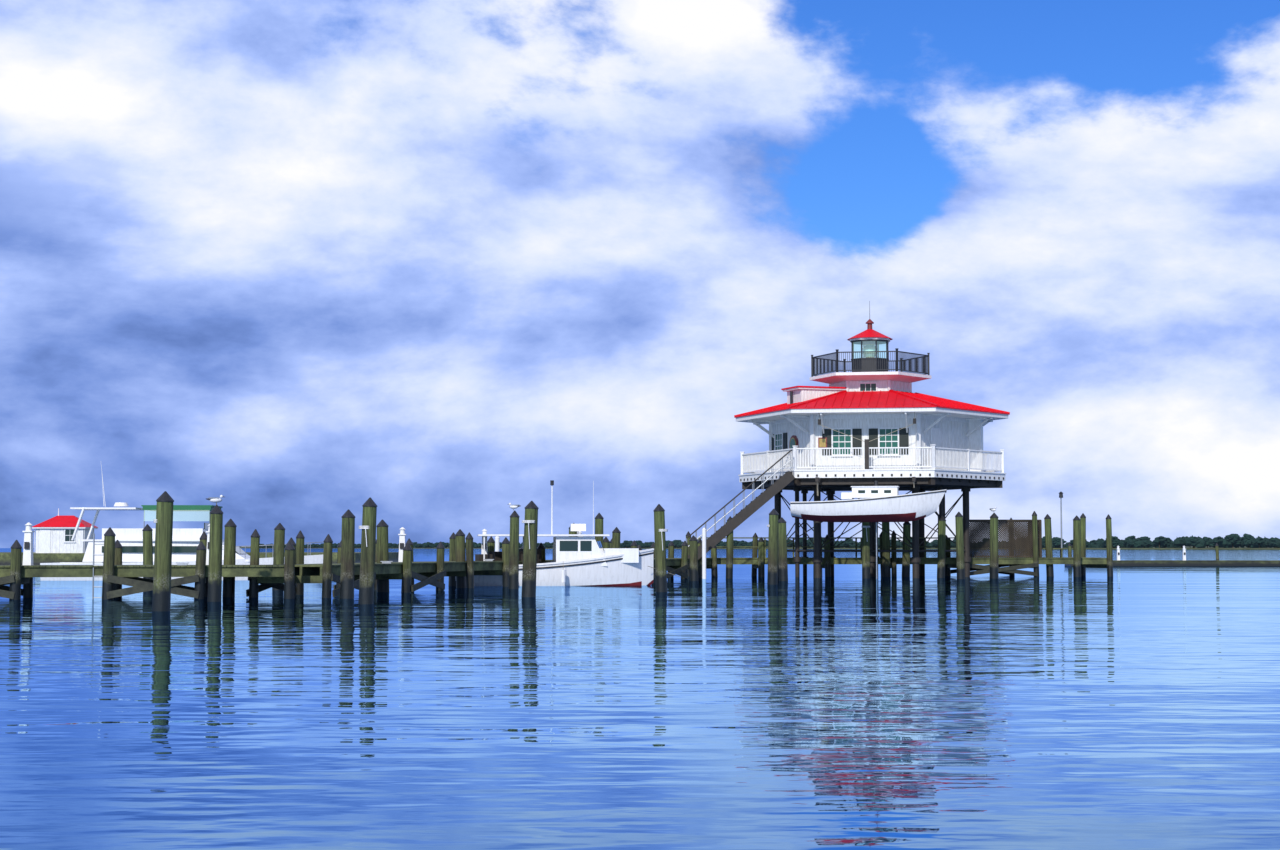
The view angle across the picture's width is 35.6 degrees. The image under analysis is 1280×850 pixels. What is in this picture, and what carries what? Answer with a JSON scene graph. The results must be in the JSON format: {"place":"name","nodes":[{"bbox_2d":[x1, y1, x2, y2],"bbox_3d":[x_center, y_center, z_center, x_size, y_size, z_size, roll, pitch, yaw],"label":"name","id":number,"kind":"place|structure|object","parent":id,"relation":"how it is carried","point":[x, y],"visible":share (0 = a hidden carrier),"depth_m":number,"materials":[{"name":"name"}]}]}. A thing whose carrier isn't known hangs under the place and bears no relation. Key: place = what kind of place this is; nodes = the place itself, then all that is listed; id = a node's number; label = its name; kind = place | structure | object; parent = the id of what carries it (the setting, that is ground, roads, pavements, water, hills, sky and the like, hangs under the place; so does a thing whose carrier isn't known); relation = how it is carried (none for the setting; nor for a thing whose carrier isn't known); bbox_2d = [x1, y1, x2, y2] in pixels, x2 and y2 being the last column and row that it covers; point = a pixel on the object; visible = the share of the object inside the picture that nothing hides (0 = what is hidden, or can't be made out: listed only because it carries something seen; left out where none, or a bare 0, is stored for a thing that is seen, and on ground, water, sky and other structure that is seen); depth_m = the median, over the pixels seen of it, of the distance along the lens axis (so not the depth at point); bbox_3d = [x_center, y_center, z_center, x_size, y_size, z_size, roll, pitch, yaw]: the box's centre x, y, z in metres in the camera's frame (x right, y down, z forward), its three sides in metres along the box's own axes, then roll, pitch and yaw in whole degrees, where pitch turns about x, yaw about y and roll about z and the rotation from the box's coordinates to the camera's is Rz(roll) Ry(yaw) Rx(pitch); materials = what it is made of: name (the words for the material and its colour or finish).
{"place":"outdoors","nodes":[
{"label":"outdoors","id":0,"kind":"place"},
{"bbox_2d":[0,548,1279,849],"bbox_3d":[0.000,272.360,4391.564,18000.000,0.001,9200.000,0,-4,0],"label":"water surface","id":1,"kind":"object","parent":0,"point":[846,706],"depth_m":17.36,"materials":[{"name":"blue liquid"}]},
{"bbox_2d":[40,466,322,580],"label":"motor yacht","id":2,"kind":"object","parent":1,"relation":"on","point":[185,542],"visible":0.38,"depth_m":88.66,"materials":[{"name":"paint"}]},
{"bbox_2d":[0,508,398,564],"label":"harbour shed","id":3,"kind":"structure","parent":1,"relation":"on","point":[55,543],"depth_m":167.99,"materials":[{"name":"white wood"}]},
{"bbox_2d":[0,511,1112,599],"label":"timber piers","id":4,"kind":"structure","parent":1,"relation":"on","point":[293,573],"depth_m":64.06,"materials":[{"name":"green wood"}]},
{"bbox_2d":[23,481,1063,578],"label":"dock pedestals","id":5,"kind":"object","parent":4,"relation":"on","point":[28,548],"visible":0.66,"depth_m":58.45,"materials":[{"name":"white plastic"}]},
{"bbox_2d":[92,534,1063,598],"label":"pier fittings","id":6,"kind":"object","parent":4,"relation":"on","point":[562,571],"visible":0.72,"depth_m":56.55,"materials":[{"name":"white plastic"}]},
{"bbox_2d":[969,520,1041,557],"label":"lattice enclosure","id":7,"kind":"object","parent":4,"relation":"on","point":[1020,534],"visible":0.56,"depth_m":101.25,"materials":[{"name":"brown wood"}]},
{"bbox_2d":[455,480,679,585],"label":"boat","id":8,"kind":"object","parent":1,"relation":"on","point":[585,561],"visible":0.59,"depth_m":75.93,"materials":[{"name":"paint"}]},
{"bbox_2d":[142,491,1080,610],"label":"wooden pilings","id":9,"kind":"object","parent":1,"relation":"on","point":[777,556],"visible":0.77,"depth_m":65.37,"materials":[{"name":"brown wood"}]},
{"bbox_2d":[206,495,223,504],"bbox_3d":[-11.501,2.026,53.936,0.522,0.275,0.162,1,-4,-20],"label":"gull","id":10,"kind":"object","parent":9,"relation":"on","point":[216,500],"visible":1,"depth_m":53.88,"materials":[{"name":"white plastic"}]},
{"bbox_2d":[153,519,869,549],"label":"mooring lines","id":11,"kind":"object","parent":9,"relation":"attached to","point":[523,521],"visible":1,"depth_m":58.66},
{"bbox_2d":[507,503,519,508],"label":"gull","id":12,"kind":"object","parent":9,"relation":"on","point":[514,506],"visible":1,"depth_m":70.30,"materials":[{"name":"white plastic"}]},
{"bbox_2d":[686,319,1009,577],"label":"lighthouse","id":13,"kind":"object","parent":1,"relation":"in","point":[864,425],"visible":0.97,"depth_m":96.11,"materials":[{"name":"wood"}]},
{"bbox_2d":[1065,543,1279,565],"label":"floating dock","id":14,"kind":"object","parent":1,"relation":"on","point":[1182,562],"visible":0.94,"depth_m":159.42,"materials":[{"name":"grey wood"}]},
{"bbox_2d":[0,0,1279,547],"label":"sky","id":15,"kind":"structure","parent":0,"point":[296,263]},
{"bbox_2d":[240,545,1279,549],"bbox_3d":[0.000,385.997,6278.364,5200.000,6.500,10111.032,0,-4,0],"label":"shore land","id":16,"kind":"structure","parent":0,"point":[1233,548],"depth_m":1849.44,"materials":[{"name":"green plant"}]},
{"bbox_2d":[622,540,628,547],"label":"tree","id":17,"kind":"object","parent":16,"relation":"on","point":[625,543],"visible":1,"depth_m":3277.10,"materials":[{"name":"green plant"}]},
{"bbox_2d":[261,535,1279,547],"bbox_3d":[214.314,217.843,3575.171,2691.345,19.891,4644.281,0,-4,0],"label":"shore woodland","id":18,"kind":"object","parent":16,"relation":"on","point":[1177,542],"visible":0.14,"depth_m":1865.46,"materials":[{"name":"green plant"}]},
{"bbox_2d":[787,539,792,545],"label":"tree","id":19,"kind":"object","parent":16,"relation":"on","point":[790,543],"visible":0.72,"depth_m":2551.52,"materials":[{"name":"green plant"}]},
{"bbox_2d":[794,539,802,547],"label":"tree","id":20,"kind":"object","parent":16,"relation":"on","point":[800,542],"visible":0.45,"depth_m":2496.14,"materials":[{"name":"green plant"}]},
{"bbox_2d":[844,539,853,547],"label":"tree","id":21,"kind":"object","parent":16,"relation":"on","point":[848,542],"visible":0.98,"depth_m":2357.01,"materials":[{"name":"green plant"}]},
{"bbox_2d":[931,540,937,547],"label":"tree","id":22,"kind":"object","parent":16,"relation":"on","point":[934,543],"visible":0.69,"depth_m":2131.79,"materials":[{"name":"green plant"}]},
{"bbox_2d":[1052,537,1066,545],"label":"tree","id":23,"kind":"object","parent":16,"relation":"on","point":[1056,541],"visible":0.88,"depth_m":1919.66,"materials":[{"name":"green plant"}]},
{"bbox_2d":[1104,536,1118,547],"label":"tree","id":24,"kind":"object","parent":16,"relation":"on","point":[1115,539],"visible":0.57,"depth_m":1846.43,"materials":[{"name":"green plant"}]},
{"bbox_2d":[1122,535,1138,547],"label":"tree","id":25,"kind":"object","parent":16,"relation":"on","point":[1129,538],"visible":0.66,"depth_m":1847.71,"materials":[{"name":"green plant"}]},
{"bbox_2d":[1127,540,1137,547],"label":"tree","id":26,"kind":"object","parent":16,"relation":"on","point":[1133,543],"visible":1,"depth_m":1824.64,"materials":[{"name":"green plant"}]},
{"bbox_2d":[1137,536,1150,540],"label":"tree","id":27,"kind":"object","parent":16,"relation":"on","point":[1144,538],"visible":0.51,"depth_m":1846.71,"materials":[{"name":"green plant"}]},
{"bbox_2d":[1141,540,1151,547],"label":"tree","id":28,"kind":"object","parent":16,"relation":"on","point":[1148,543],"visible":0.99,"depth_m":1820.30,"materials":[{"name":"green plant"}]},
{"bbox_2d":[1152,536,1166,547],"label":"tree","id":29,"kind":"object","parent":16,"relation":"on","point":[1159,541],"visible":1,"depth_m":1792.08,"materials":[{"name":"green plant"}]},
{"bbox_2d":[1164,537,1170,545],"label":"tree","id":30,"kind":"object","parent":16,"relation":"on","point":[1168,540],"visible":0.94,"depth_m":1802.76,"materials":[{"name":"green plant"}]},
{"bbox_2d":[1186,538,1197,547],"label":"tree","id":31,"kind":"object","parent":16,"relation":"on","point":[1192,543],"visible":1,"depth_m":1753.84,"materials":[{"name":"green plant"}]},
{"bbox_2d":[1186,536,1200,547],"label":"tree","id":32,"kind":"object","parent":16,"relation":"on","point":[1195,539],"visible":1,"depth_m":1753.37,"materials":[{"name":"green plant"}]},
{"bbox_2d":[1203,537,1210,547],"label":"tree","id":33,"kind":"object","parent":16,"relation":"on","point":[1207,540],"visible":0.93,"depth_m":1753.85,"materials":[{"name":"green plant"}]},
{"bbox_2d":[1211,536,1222,545],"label":"tree","id":34,"kind":"object","parent":16,"relation":"on","point":[1218,540],"visible":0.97,"depth_m":1727.72,"materials":[{"name":"green plant"}]},
{"bbox_2d":[1224,534,1240,547],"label":"tree","id":35,"kind":"object","parent":16,"relation":"on","point":[1230,539],"visible":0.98,"depth_m":1724.89,"materials":[{"name":"green plant"}]},
{"bbox_2d":[1240,533,1253,547],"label":"tree","id":36,"kind":"object","parent":16,"relation":"on","point":[1246,538],"visible":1,"depth_m":1701.12,"materials":[{"name":"green plant"}]},
{"bbox_2d":[1252,538,1265,547],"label":"tree","id":37,"kind":"object","parent":16,"relation":"on","point":[1259,541],"visible":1,"depth_m":1689.66,"materials":[{"name":"green plant"}]},
{"bbox_2d":[1262,541,1271,547],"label":"tree","id":38,"kind":"object","parent":16,"relation":"on","point":[1265,544],"visible":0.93,"depth_m":1701.45,"materials":[{"name":"green plant"}]},
{"bbox_2d":[1269,538,1279,547],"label":"tree","id":39,"kind":"object","parent":16,"relation":"on","point":[1273,540],"visible":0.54,"depth_m":1681.49,"materials":[{"name":"green plant"}]},
{"bbox_2d":[1273,540,1279,547],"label":"tree","id":40,"kind":"object","parent":16,"relation":"on","point":[1277,543],"visible":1,"depth_m":1663.85,"materials":[{"name":"green plant"}]}
]}

